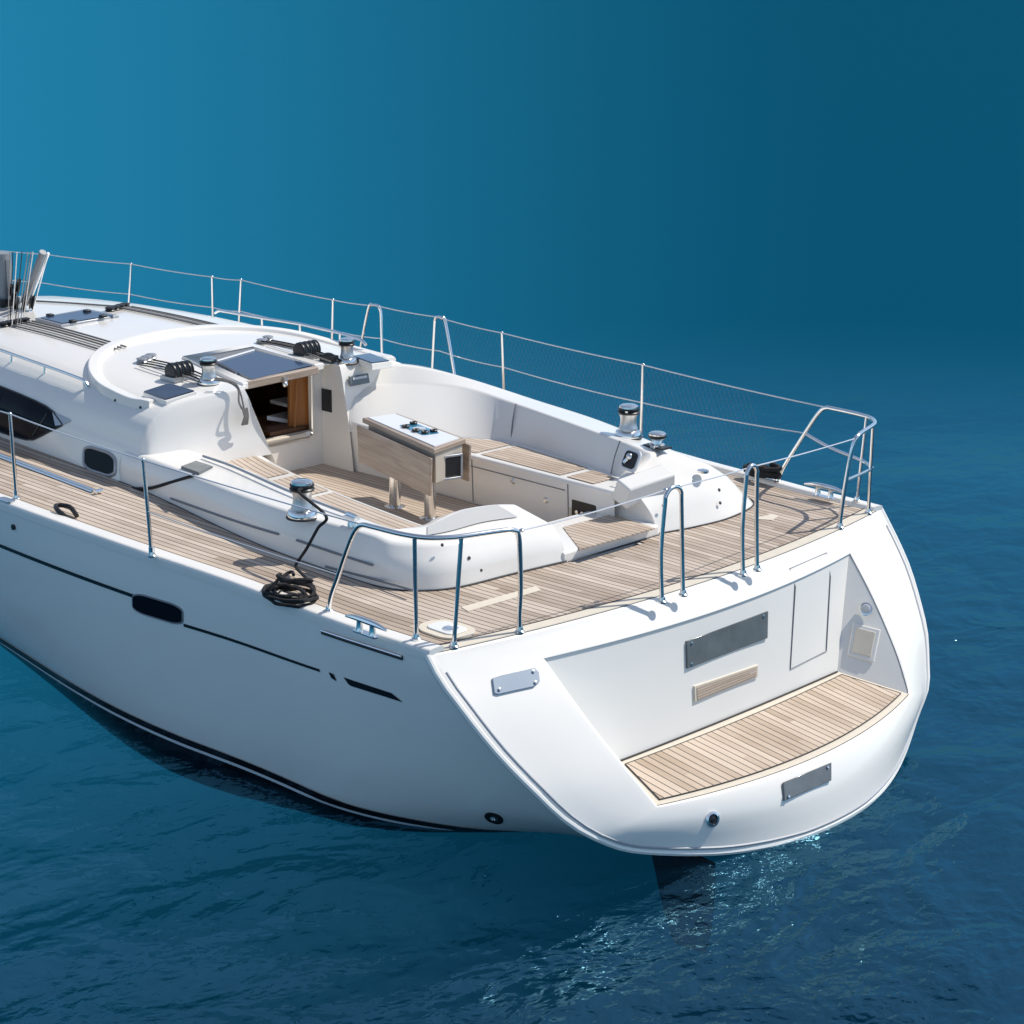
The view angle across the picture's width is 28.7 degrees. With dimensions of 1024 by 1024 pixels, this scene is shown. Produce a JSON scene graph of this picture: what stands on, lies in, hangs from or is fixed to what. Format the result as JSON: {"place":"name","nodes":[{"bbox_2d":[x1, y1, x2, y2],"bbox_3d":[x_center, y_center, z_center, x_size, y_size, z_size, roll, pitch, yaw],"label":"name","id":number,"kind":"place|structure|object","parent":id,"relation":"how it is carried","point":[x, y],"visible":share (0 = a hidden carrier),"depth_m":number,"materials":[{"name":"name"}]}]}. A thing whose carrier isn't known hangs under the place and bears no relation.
{"place":"outdoors","nodes":[
{"label":"outdoors","id":0,"kind":"place"},
{"bbox_2d":[0,0,1023,1023],"bbox_3d":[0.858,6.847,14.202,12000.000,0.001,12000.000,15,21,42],"label":"sea","id":1,"kind":"structure","parent":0,"point":[810,201],"depth_m":58.50,"materials":[{"name":"liquid"}]},
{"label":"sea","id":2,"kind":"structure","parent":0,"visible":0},
{"bbox_2d":[0,250,929,953],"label":"sailing yacht","id":3,"kind":"object","parent":2,"relation":"on","point":[524,614],"visible":1,"depth_m":12.48,"materials":[{"name":"white"}]},
{"bbox_2d":[0,385,70,440],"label":"cabin window","id":4,"kind":"structure","parent":3,"relation":"in","point":[20,405],"depth_m":14.71,"materials":[{"name":"black glass"}]},
{"bbox_2d":[214,377,248,425],"bbox_3d":[-1.971,-0.779,14.042,0.250,0.335,0.064,3,16,10],"label":"rope tail","id":5,"kind":"object","parent":3,"relation":"hanging from","point":[245,420],"visible":1,"depth_m":14.03},
{"bbox_2d":[262,487,327,608],"bbox_3d":[-1.273,0.202,11.810,0.352,0.478,0.914,1,16,2],"label":"rope coil","id":6,"kind":"object","parent":3,"relation":"on","point":[282,583],"visible":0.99,"depth_m":11.58,"materials":[{"name":"black fabric"}]},
{"bbox_2d":[288,376,308,433],"bbox_3d":[-1.596,-0.802,15.098,0.088,0.596,0.200,15,21,42],"label":"cabin door","id":7,"kind":"structure","parent":3,"relation":"in","point":[298,411],"depth_m":15.06,"materials":[{"name":"brown wood"}]},
{"bbox_2d":[743,462,781,478],"bbox_3d":[1.804,-0.302,14.376,0.330,0.115,0.135,15,21,42],"label":"rope coil","id":8,"kind":"object","parent":3,"relation":"on","point":[772,470],"visible":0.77,"depth_m":14.29,"materials":[{"name":"black fabric"}]}
]}

